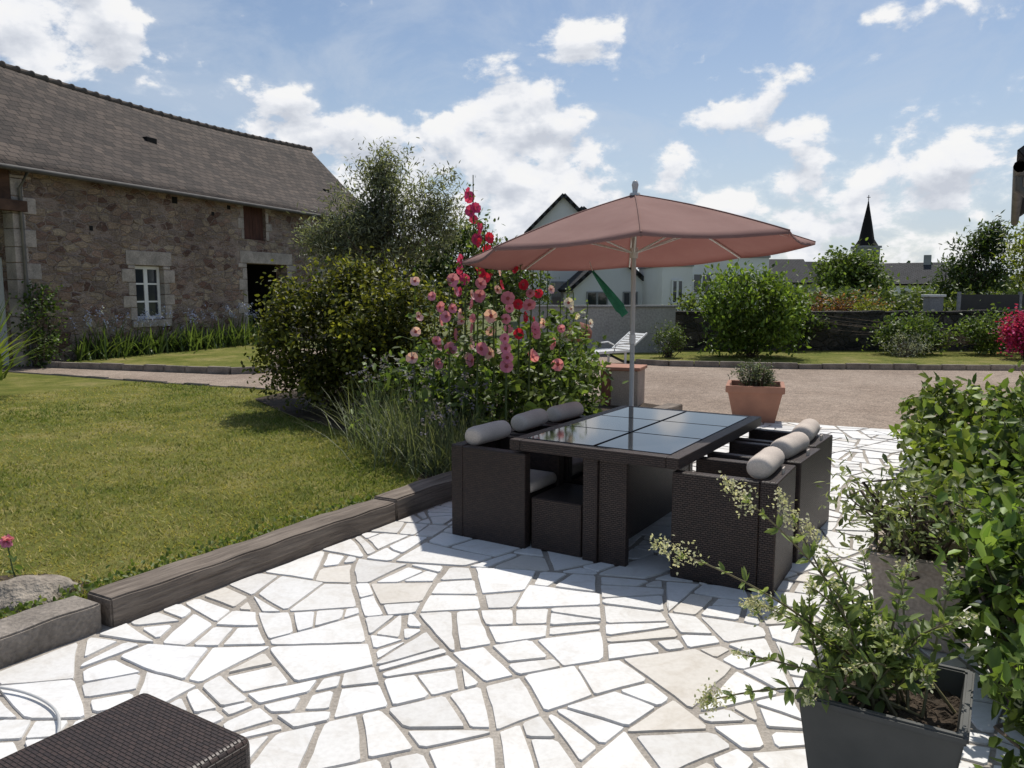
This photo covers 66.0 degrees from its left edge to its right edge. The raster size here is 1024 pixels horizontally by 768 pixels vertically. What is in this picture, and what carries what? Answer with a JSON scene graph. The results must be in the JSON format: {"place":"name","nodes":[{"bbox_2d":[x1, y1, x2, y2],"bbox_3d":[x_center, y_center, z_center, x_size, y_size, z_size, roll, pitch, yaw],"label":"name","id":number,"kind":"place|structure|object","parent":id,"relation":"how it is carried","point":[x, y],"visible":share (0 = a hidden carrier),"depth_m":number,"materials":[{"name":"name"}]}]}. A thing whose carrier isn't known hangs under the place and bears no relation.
{"place":"outdoors","nodes":[
{"label":"outdoors","id":0,"kind":"place"},
{"bbox_2d":[61,345,269,366],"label":"barn lawn","id":1,"kind":"structure","parent":0,"point":[231,356],"depth_m":19.64,"materials":[{"name":"green plant"}]},
{"bbox_2d":[62,302,270,361],"bbox_3d":[-9.647,-1.720,22.750,3.642,1.429,9.459,2,7,18],"label":"agapanthus border","id":2,"kind":"object","parent":1,"relation":"on","point":[191,341],"visible":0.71,"depth_m":21.37,"materials":[{"name":"green plant"}]},
{"bbox_2d":[0,372,422,618],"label":"lawn","id":3,"kind":"structure","parent":0,"point":[14,384],"depth_m":7.24,"materials":[{"name":"green plant"}]},
{"bbox_2d":[0,297,55,380],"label":"dwarf palm","id":4,"kind":"object","parent":3,"relation":"on","point":[3,356],"visible":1,"depth_m":12.20,"materials":[{"name":"green plant"}]},
{"bbox_2d":[0,574,88,613],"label":"bare earth","id":5,"kind":"structure","parent":3,"relation":"on","point":[5,577],"depth_m":4.48,"materials":[{"name":"soil"}]},
{"bbox_2d":[0,534,22,576],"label":"rose flower","id":6,"kind":"object","parent":5,"relation":"on","point":[5,541],"visible":0.96,"depth_m":4.29,"materials":[{"name":"pink plant"}]},
{"bbox_2d":[0,574,80,612],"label":"garden rock","id":7,"kind":"object","parent":5,"relation":"on","point":[23,589],"visible":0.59,"depth_m":4.11,"materials":[{"name":"grey stone"}]},
{"bbox_2d":[0,487,383,617],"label":"kerb weeds","id":8,"kind":"object","parent":3,"relation":"on","point":[90,586],"visible":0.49,"depth_m":4.73,"materials":[{"name":"green plant"}]},
{"bbox_2d":[260,302,517,348],"bbox_3d":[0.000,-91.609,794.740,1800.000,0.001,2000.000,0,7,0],"label":"ground","id":9,"kind":"structure","parent":0,"point":[514,324],"depth_m":37.25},
{"bbox_2d":[0,61,371,367],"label":"stone barn","id":10,"kind":"structure","parent":9,"relation":"on","point":[118,207],"depth_m":21.51,"materials":[{"name":"grey stone"}]},
{"bbox_2d":[0,257,8,365],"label":"porch door","id":11,"kind":"structure","parent":10,"relation":"in","point":[2,299],"depth_m":18.12,"materials":[{"name":"white paint"}]},
{"bbox_2d":[4,281,71,367],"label":"ivy creeper","id":12,"kind":"object","parent":10,"relation":"attached to","point":[36,360],"visible":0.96,"depth_m":17.86,"materials":[{"name":"green plant"}]},
{"bbox_2d":[135,269,157,315],"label":"window glass","id":13,"kind":"structure","parent":10,"relation":"in","point":[151,274],"depth_m":21.45,"materials":[{"name":"glass"}]},
{"bbox_2d":[135,266,161,319],"bbox_3d":[-9.937,-2.475,21.370,0.060,1.430,0.980,2,7,20],"label":"window frame","id":14,"kind":"structure","parent":10,"relation":"in","point":[145,282],"depth_m":21.42,"materials":[{"name":"white paint"}]},
{"bbox_2d":[355,209,568,335],"bbox_3d":[-2.521,-4.425,31.111,8.474,5.002,5.153,3,7,26],"label":"shade tree","id":15,"kind":"object","parent":9,"relation":"on","point":[513,278],"visible":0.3,"depth_m":30.29,"materials":[{"name":"green plant"}]},
{"bbox_2d":[527,197,577,304],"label":"walls","id":16,"kind":"structure","parent":9,"relation":"on","point":[563,207],"depth_m":38.34,"materials":[{"name":"white paint"}]},
{"bbox_2d":[524,193,581,232],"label":"roof","id":17,"kind":"structure","parent":16,"relation":"on","point":[552,205],"depth_m":38.02,"materials":[{"name":"paint"}]},
{"bbox_2d":[563,267,641,304],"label":"walls","id":18,"kind":"structure","parent":9,"relation":"on","point":[617,281],"depth_m":36.18,"materials":[{"name":"white paint"}]},
{"bbox_2d":[551,281,566,304],"bbox_3d":[2.450,-4.436,38.707,1.100,1.200,0.060,0,7,0],"label":"window frame","id":19,"kind":"object","parent":18,"relation":"attached to","point":[561,282],"visible":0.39,"depth_m":38.63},
{"bbox_2d":[552,283,563,304],"bbox_3d":[2.450,-4.436,38.705,1.040,1.140,0.007,0,7,0],"label":"window glass","id":20,"kind":"object","parent":19,"relation":"in","point":[556,297],"visible":0.36,"depth_m":38.71,"materials":[{"name":"glass"}]},
{"bbox_2d":[586,292,607,304],"bbox_3d":[3.908,-3.739,36.198,1.000,1.000,0.060,-1,7,-6],"label":"window frame","id":21,"kind":"object","parent":18,"relation":"attached to","point":[596,297],"visible":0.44,"depth_m":36.13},
{"bbox_2d":[588,293,606,304],"bbox_3d":[3.908,-3.739,36.197,0.940,0.940,0.009,-1,7,-6],"label":"window glass","id":22,"kind":"object","parent":21,"relation":"in","point":[602,298],"visible":0.5,"depth_m":36.17,"materials":[{"name":"glass"}]},
{"bbox_2d":[558,267,643,291],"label":"roof","id":23,"kind":"structure","parent":18,"relation":"attached to","point":[576,279],"depth_m":36.15,"materials":[{"name":"stone"}]},
{"bbox_2d":[623,292,637,304],"bbox_3d":[5.449,-3.807,36.353,0.700,0.900,0.060,-1,7,-6],"label":"window frame","id":24,"kind":"object","parent":18,"relation":"attached to","point":[630,297],"visible":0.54,"depth_m":36.31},
{"bbox_2d":[624,293,635,304],"bbox_3d":[5.450,-3.807,36.352,0.640,0.840,0.009,-1,7,-6],"label":"window glass","id":25,"kind":"object","parent":24,"relation":"in","point":[626,298],"visible":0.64,"depth_m":36.32,"materials":[{"name":"glass"}]},
{"bbox_2d":[407,274,1023,318],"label":"hedgerow","id":26,"kind":"object","parent":9,"relation":"on","point":[846,289],"visible":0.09,"depth_m":48.18,"materials":[{"name":"green plant"}]},
{"bbox_2d":[424,260,1022,300],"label":"background tree line","id":27,"kind":"object","parent":9,"relation":"on","point":[908,261],"visible":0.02,"depth_m":145.96,"materials":[{"name":"green plant"}]},
{"bbox_2d":[692,258,768,310],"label":"walls","id":28,"kind":"structure","parent":9,"relation":"on","point":[755,262],"depth_m":43.54,"materials":[{"name":"white paint"}]},
{"bbox_2d":[692,273,710,292],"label":"window frame","id":29,"kind":"object","parent":28,"relation":"attached to","point":[701,282],"visible":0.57,"depth_m":43.57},
{"bbox_2d":[694,274,709,291],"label":"window glass","id":30,"kind":"object","parent":29,"relation":"in","point":[697,277],"visible":0.36,"depth_m":43.58,"materials":[{"name":"grey glass"}]},
{"bbox_2d":[752,255,770,257],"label":"parapet","id":31,"kind":"structure","parent":28,"relation":"on","point":[769,256],"depth_m":43.42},
{"bbox_2d":[769,259,814,296],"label":"slate cottage","id":32,"kind":"structure","parent":9,"relation":"on","point":[797,264],"depth_m":77.46,"materials":[{"name":"grey stone"}]},
{"bbox_2d":[661,272,1020,310],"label":"garden hedge","id":33,"kind":"object","parent":9,"relation":"on","point":[691,303],"visible":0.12,"depth_m":26.28,"materials":[{"name":"green plant"}]},
{"bbox_2d":[806,195,881,296],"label":"church","id":34,"kind":"structure","parent":9,"relation":"on","point":[866,230],"depth_m":143.78,"materials":[{"name":"stone"}]},
{"bbox_2d":[802,282,894,310],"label":"copper hedge","id":35,"kind":"object","parent":9,"relation":"on","point":[838,304],"visible":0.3,"depth_m":25.04,"materials":[{"name":"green plant"}]},
{"bbox_2d":[804,237,899,296],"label":"round tree","id":36,"kind":"object","parent":9,"relation":"on","point":[854,266],"visible":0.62,"depth_m":58.36,"materials":[{"name":"green plant"}]},
{"bbox_2d":[845,291,892,310],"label":"yellow shrub","id":37,"kind":"object","parent":9,"relation":"on","point":[867,303],"visible":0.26,"depth_m":23.81,"materials":[{"name":"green plant"}]},
{"bbox_2d":[922,210,1023,309],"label":"walnut tree","id":38,"kind":"object","parent":9,"relation":"on","point":[986,240],"visible":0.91,"depth_m":34.24,"materials":[{"name":"green plant"}]},
{"bbox_2d":[956,292,1023,310],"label":"garden fence","id":39,"kind":"object","parent":9,"relation":"on","point":[968,301],"visible":0.47,"depth_m":23.87,"materials":[{"name":"grey concrete"}]},
{"bbox_2d":[989,221,1023,291],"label":"ash tree","id":40,"kind":"object","parent":9,"relation":"on","point":[1017,248],"visible":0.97,"depth_m":27.11,"materials":[{"name":"green plant"}]},
{"bbox_2d":[255,386,659,481],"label":"flower bed soil","id":41,"kind":"structure","parent":0,"point":[313,415],"depth_m":10.82,"materials":[{"name":"brown soil"}]},
{"bbox_2d":[240,246,478,416],"bbox_3d":[-2.121,-0.697,10.313,2.422,2.242,3.146,-5,8,-36],"label":"evergreen shrub","id":42,"kind":"object","parent":41,"relation":"on","point":[360,313],"visible":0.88,"depth_m":10.04,"materials":[{"name":"green plant"}]},
{"bbox_2d":[286,137,488,361],"bbox_3d":[-2.033,-1.927,12.752,3.127,4.087,2.239,-2,7,-15],"label":"olive tree","id":43,"kind":"object","parent":41,"relation":"on","point":[381,219],"visible":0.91,"depth_m":12.38,"materials":[{"name":"green plant"}]},
{"bbox_2d":[284,352,512,478],"bbox_3d":[-1.102,0.169,7.958,2.294,1.027,3.622,-5,9,-38],"label":"lavender clump","id":44,"kind":"object","parent":41,"relation":"on","point":[437,458],"visible":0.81,"depth_m":7.49,"materials":[{"name":"green plant"}]},
{"bbox_2d":[391,254,487,447],"bbox_3d":[-0.776,-0.306,7.945,1.074,1.974,0.594,5,8,34],"label":"hollyhock plant","id":45,"kind":"object","parent":41,"relation":"on","point":[449,346],"visible":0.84,"depth_m":7.81,"materials":[{"name":"pink plant"}]},
{"bbox_2d":[450,175,515,436],"bbox_3d":[-0.301,-0.764,8.403,0.783,2.827,0.991,-3,7,-22],"label":"hollyhock plant","id":46,"kind":"object","parent":41,"relation":"on","point":[472,209],"visible":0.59,"depth_m":8.20,"materials":[{"name":"pink plant"}]},
{"bbox_2d":[341,308,627,440],"bbox_3d":[-0.245,-0.167,9.428,2.670,1.482,3.699,3,7,24],"label":"herbaceous foliage","id":47,"kind":"object","parent":41,"relation":"on","point":[546,392],"visible":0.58,"depth_m":8.63,"materials":[{"name":"green plant"}]},
{"bbox_2d":[454,265,549,424],"bbox_3d":[-0.055,-0.324,7.731,0.853,2.100,1.038,5,8,36],"label":"hollyhock plant","id":48,"kind":"object","parent":41,"relation":"on","point":[488,352],"visible":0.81,"depth_m":7.68,"materials":[{"name":"pink plant"}]},
{"bbox_2d":[517,270,601,415],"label":"hollyhock plant","id":49,"kind":"object","parent":41,"relation":"on","point":[568,302],"visible":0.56,"depth_m":8.83,"materials":[{"name":"pink plant"}]},
{"bbox_2d":[0,421,1023,767],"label":"crazy paving patio","id":50,"kind":"structure","parent":0,"point":[332,647],"depth_m":3.63,"materials":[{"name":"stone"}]},
{"bbox_2d":[0,686,60,732],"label":"garden hose","id":51,"kind":"object","parent":50,"relation":"on","point":[51,706],"visible":0.73,"depth_m":3.24,"materials":[{"name":"paint"}]},
{"bbox_2d":[0,693,250,767],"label":"rattan side table","id":52,"kind":"object","parent":50,"relation":"on","point":[144,730],"visible":1,"depth_m":2.29,"materials":[{"name":"wicker"}]},
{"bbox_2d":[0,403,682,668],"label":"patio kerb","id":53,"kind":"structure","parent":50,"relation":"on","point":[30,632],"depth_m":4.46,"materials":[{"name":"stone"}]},
{"bbox_2d":[451,420,563,548],"bbox_3d":[-0.026,0.677,5.532,0.600,0.784,0.530,4,8,32],"label":"rattan armchair","id":54,"kind":"object","parent":50,"relation":"on","point":[498,483],"visible":0.91,"depth_m":5.34,"materials":[{"name":"wicker"}]},
{"bbox_2d":[510,408,582,483],"bbox_3d":[0.280,0.612,6.018,0.600,0.800,0.530,4,8,31],"label":"rattan armchair","id":55,"kind":"object","parent":50,"relation":"on","point":[530,421],"visible":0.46,"depth_m":5.88,"materials":[{"name":"wicker"}]},
{"bbox_2d":[531,483,582,557],"bbox_3d":[0.406,0.913,5.297,0.370,0.370,0.470,4,8,32],"label":"rattan ottoman","id":56,"kind":"object","parent":50,"relation":"on","point":[557,520],"visible":0.64,"depth_m":5.11,"materials":[{"name":"wicker"}]},
{"bbox_2d":[545,402,585,424],"bbox_3d":[0.575,0.565,6.469,0.600,0.789,0.530,4,8,33],"label":"rattan armchair","id":57,"kind":"object","parent":50,"relation":"on","point":[563,413],"visible":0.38,"depth_m":6.43,"materials":[{"name":"fabric"}]},
{"bbox_2d":[510,405,761,566],"bbox_3d":[0.956,0.677,5.671,1.160,0.752,1.820,4,8,32],"label":"rattan dining table","id":58,"kind":"object","parent":50,"relation":"on","point":[634,458],"visible":0.95,"depth_m":5.11,"materials":[{"name":"glass"}]},
{"bbox_2d":[462,180,815,405],"bbox_3d":[1.070,-0.449,6.995,2.833,2.660,2.833,4,8,29],"label":"garden parasol","id":59,"kind":"object","parent":50,"relation":"on","point":[634,229],"visible":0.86,"depth_m":6.73,"materials":[{"name":"fabric"}]},
{"bbox_2d":[590,263,627,316],"bbox_3d":[0.989,-0.972,8.090,0.410,0.578,0.055,2,7,16],"label":"green cloth strip","id":60,"kind":"object","parent":59,"relation":"hanging from","point":[617,304],"visible":1,"depth_m":8.09,"materials":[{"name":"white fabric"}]},
{"bbox_2d":[670,446,795,595],"bbox_3d":[1.332,0.771,4.729,0.600,0.786,0.530,4,8,30],"label":"rattan armchair","id":61,"kind":"object","parent":50,"relation":"on","point":[707,520],"visible":0.9,"depth_m":4.52,"materials":[{"name":"wicker"}]},
{"bbox_2d":[725,380,784,422],"bbox_3d":[3.220,0.242,10.450,0.730,0.500,0.730,2,7,18],"label":"terracotta planter","id":62,"kind":"object","parent":50,"relation":"on","point":[763,403],"visible":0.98,"depth_m":10.15,"materials":[{"name":"ceramic"}]},
{"bbox_2d":[728,356,779,386],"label":"pot shrub","id":63,"kind":"object","parent":62,"relation":"in","point":[757,374],"visible":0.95,"depth_m":10.33,"materials":[{"name":"green plant"}]},
{"bbox_2d":[707,432,820,562],"bbox_3d":[1.676,0.709,5.257,0.600,0.785,0.530,4,8,33],"label":"rattan armchair","id":64,"kind":"object","parent":50,"relation":"on","point":[801,456],"visible":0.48,"depth_m":5.06,"materials":[{"name":"wicker"}]},
{"bbox_2d":[729,419,832,528],"bbox_3d":[1.963,0.648,5.770,0.600,0.787,0.530,4,8,34],"label":"rattan armchair","id":65,"kind":"object","parent":50,"relation":"on","point":[810,428],"visible":0.3,"depth_m":5.66,"materials":[{"name":"wicker"}]},
{"bbox_2d":[795,643,974,767],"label":"grey planter","id":66,"kind":"object","parent":50,"relation":"on","point":[840,734],"visible":0.57,"depth_m":2.45,"materials":[{"name":"plastic"}]},
{"bbox_2d":[649,470,978,717],"bbox_3d":[0.964,0.675,2.585,1.040,0.785,0.589,0,7,0],"label":"valerian plant","id":67,"kind":"object","parent":66,"relation":"on","point":[870,670],"visible":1,"depth_m":2.54,"materials":[{"name":"green plant"}]},
{"bbox_2d":[865,530,973,652],"bbox_3d":[2.000,1.016,3.865,0.455,0.440,0.455,4,8,32],"label":"beige planter","id":68,"kind":"object","parent":50,"relation":"on","point":[929,574],"visible":0.45,"depth_m":3.71,"materials":[{"name":"ceramic"}]},
{"bbox_2d":[814,434,1003,582],"bbox_3d":[1.908,0.614,3.796,0.947,0.624,0.852,0,7,0],"label":"planter shrub","id":69,"kind":"object","parent":68,"relation":"on","point":[902,539],"visible":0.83,"depth_m":3.72,"materials":[{"name":"green plant"}]},
{"label":"border soil","id":70,"kind":"structure","parent":50,"relation":"on","visible":0},
{"bbox_2d":[882,360,1023,534],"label":"hydrangea bush","id":71,"kind":"object","parent":70,"relation":"on","point":[915,434],"visible":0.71,"depth_m":6.32,"materials":[{"name":"green plant"}]},
{"bbox_2d":[912,433,1023,767],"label":"leafy shrub","id":72,"kind":"object","parent":70,"relation":"on","point":[994,565],"visible":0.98,"depth_m":3.10,"materials":[{"name":"green plant"}]},
{"bbox_2d":[927,377,1023,525],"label":"climbing vine","id":73,"kind":"object","parent":70,"relation":"on","point":[1006,438],"visible":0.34,"depth_m":5.17,"materials":[{"name":"green plant"}]},
{"bbox_2d":[0,0,1023,281],"label":"sky","id":74,"kind":"structure","parent":0,"point":[789,114],"materials":[{"name":"blue"}]},
{"bbox_2d":[2,349,1023,433],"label":"gravel courtyard","id":75,"kind":"structure","parent":0,"point":[869,398],"depth_m":14.52,"materials":[{"name":"beige gravel"}]},
{"bbox_2d":[2,369,278,390],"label":"path kerb","id":76,"kind":"structure","parent":75,"relation":"on","point":[149,381],"depth_m":14.37,"materials":[{"name":"stone"}]},
{"bbox_2d":[34,361,278,373],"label":"garden edging","id":77,"kind":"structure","parent":75,"relation":"on","point":[170,368],"depth_m":17.04,"materials":[{"name":"stone"}]},
{"bbox_2d":[520,307,675,352],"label":"wall","id":78,"kind":"structure","parent":75,"relation":"on","point":[612,324],"depth_m":21.45,"materials":[{"name":"concrete"}]},
{"bbox_2d":[535,305,677,306],"bbox_3d":[2.325,-2.122,21.489,4.350,0.059,0.260,0,7,0],"label":"coping","id":79,"kind":"object","parent":78,"relation":"on","point":[610,305],"visible":0.56,"depth_m":21.36,"materials":[{"name":"grey concrete"}]},
{"bbox_2d":[589,332,647,363],"bbox_3d":[2.297,-0.837,18.666,2.019,0.726,0.696,-5,8,-38],"label":"sun lounger","id":80,"kind":"object","parent":75,"relation":"on","point":[615,348],"visible":0.63,"depth_m":18.93,"materials":[{"name":"white paint"}]},
{"bbox_2d":[600,369,644,406],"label":"brick pillar","id":81,"kind":"structure","parent":75,"relation":"on","point":[619,393],"depth_m":11.16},
{"bbox_2d":[602,363,646,370],"bbox_3d":[1.600,-0.241,11.349,0.600,0.049,0.560,3,7,20],"label":"cap","id":82,"kind":"object","parent":81,"relation":"on","point":[623,367],"visible":0.66,"depth_m":11.16,"materials":[{"name":"ceramic"}]},
{"bbox_2d":[635,359,1023,370],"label":"courtyard kerb","id":83,"kind":"structure","parent":75,"relation":"on","point":[849,366],"depth_m":17.50,"materials":[{"name":"stone"}]},
{"bbox_2d":[675,314,1022,350],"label":"wall","id":84,"kind":"structure","parent":75,"relation":"on","point":[845,340],"depth_m":22.29,"materials":[{"name":"grey concrete"}]},
{"bbox_2d":[676,310,1023,313],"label":"coping","id":85,"kind":"object","parent":84,"relation":"on","point":[883,312],"visible":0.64,"depth_m":22.19,"materials":[{"name":"grey concrete"}]},
{"bbox_2d":[791,301,1023,352],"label":"climbing greenery","id":86,"kind":"object","parent":75,"relation":"on","point":[821,323],"visible":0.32,"depth_m":21.86,"materials":[{"name":"green plant"}]},
{"bbox_2d":[923,297,943,310],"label":"pillar","id":87,"kind":"structure","parent":75,"relation":"on","point":[932,303],"depth_m":23.30,"materials":[{"name":"grey concrete"}]},
{"bbox_2d":[921,294,945,296],"bbox_3d":[12.550,-2.630,23.453,0.500,0.069,0.500,0,7,0],"label":"cap","id":88,"kind":"object","parent":87,"relation":"on","point":[932,295],"visible":1,"depth_m":23.32,"materials":[{"name":"white concrete"}]},
{"bbox_3d":[9.828,-0.910,9.330,6.000,3.050,7.000,4,8,32],"label":"wall","id":89,"kind":"object","parent":75,"relation":"on","visible":0},
{"bbox_2d":[1015,175,1023,197],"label":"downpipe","id":90,"kind":"object","parent":89,"relation":"attached to","point":[1019,188],"visible":0.74,"depth_m":8.01,"materials":[{"name":"metal"}]},
{"bbox_2d":[1017,145,1023,215],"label":"roof","id":91,"kind":"structure","parent":89,"relation":"on","point":[1020,153],"depth_m":7.97,"materials":[{"name":"stone"}]},
{"bbox_2d":[1011,160,1023,225],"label":"gutter","id":92,"kind":"object","parent":91,"relation":"attached to","point":[1018,170],"visible":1,"depth_m":9.93,"materials":[{"name":"metal"}]},
{"bbox_2d":[567,322,591,370],"bbox_3d":[1.450,-0.808,17.005,0.560,1.063,0.594,0,7,0],"label":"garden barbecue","id":93,"kind":"object","parent":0,"point":[588,329],"visible":0.27,"depth_m":16.80,"materials":[{"name":"brick"}]},
{"bbox_2d":[639,266,692,310],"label":"walls","id":94,"kind":"structure","parent":0,"point":[656,285],"depth_m":33.24,"materials":[{"name":"white paint"}]},
{"bbox_2d":[638,265,693,268],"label":"parapet","id":95,"kind":"structure","parent":94,"relation":"on","point":[652,267],"depth_m":34.49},
{"bbox_2d":[671,280,683,303],"bbox_3d":[6.957,-3.884,33.151,0.500,1.000,0.060,-1,7,-5],"label":"window frame","id":96,"kind":"object","parent":94,"relation":"attached to","point":[677,290],"visible":0.8,"depth_m":33.12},
{"bbox_2d":[673,281,681,301],"bbox_3d":[6.957,-3.884,33.149,0.440,0.940,0.007,-1,7,-5],"label":"window glass","id":97,"kind":"object","parent":96,"relation":"in","point":[674,287],"visible":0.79,"depth_m":33.13,"materials":[{"name":"grey glass"}]},
{"bbox_2d":[611,351,1023,364],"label":"lawn","id":98,"kind":"structure","parent":0,"point":[885,357],"depth_m":19.94,"materials":[{"name":"green plant"}]},
{"bbox_2d":[648,321,690,357],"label":"shrub","id":99,"kind":"object","parent":98,"relation":"on","point":[671,338],"visible":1,"depth_m":19.85,"materials":[{"name":"green plant"}]},
{"bbox_2d":[686,259,822,357],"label":"laurel bush","id":100,"kind":"object","parent":98,"relation":"on","point":[745,332],"visible":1,"depth_m":19.49,"materials":[{"name":"green plant"}]},
{"bbox_2d":[878,329,940,357],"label":"silver shrub","id":101,"kind":"object","parent":98,"relation":"on","point":[902,351],"visible":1,"depth_m":20.09,"materials":[{"name":"green plant"}]},
{"bbox_2d":[856,299,1019,354],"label":"flowering shrub","id":102,"kind":"object","parent":98,"relation":"on","point":[979,337],"visible":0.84,"depth_m":20.67,"materials":[{"name":"green plant"}]},
{"bbox_2d":[994,304,1023,358],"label":"bougainvillea bush","id":103,"kind":"object","parent":98,"relation":"on","point":[1014,332],"visible":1,"depth_m":19.39,"materials":[{"name":"pink plant"}]},
{"bbox_2d":[881,285,938,306],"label":"walls","id":104,"kind":"structure","parent":0,"point":[898,290],"depth_m":70.28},
{"bbox_2d":[873,262,946,284],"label":"roof","id":105,"kind":"structure","parent":104,"relation":"on","point":[913,272],"depth_m":71.06,"materials":[{"name":"stone"}]},
{"bbox_2d":[923,255,931,264],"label":"chimney","id":106,"kind":"object","parent":105,"relation":"on","point":[927,260],"visible":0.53,"depth_m":71.48,"materials":[{"name":"white paint"}]},
{"bbox_2d":[943,268,987,293],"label":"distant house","id":107,"kind":"structure","parent":0,"point":[958,279],"depth_m":78.48,"materials":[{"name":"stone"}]}
]}

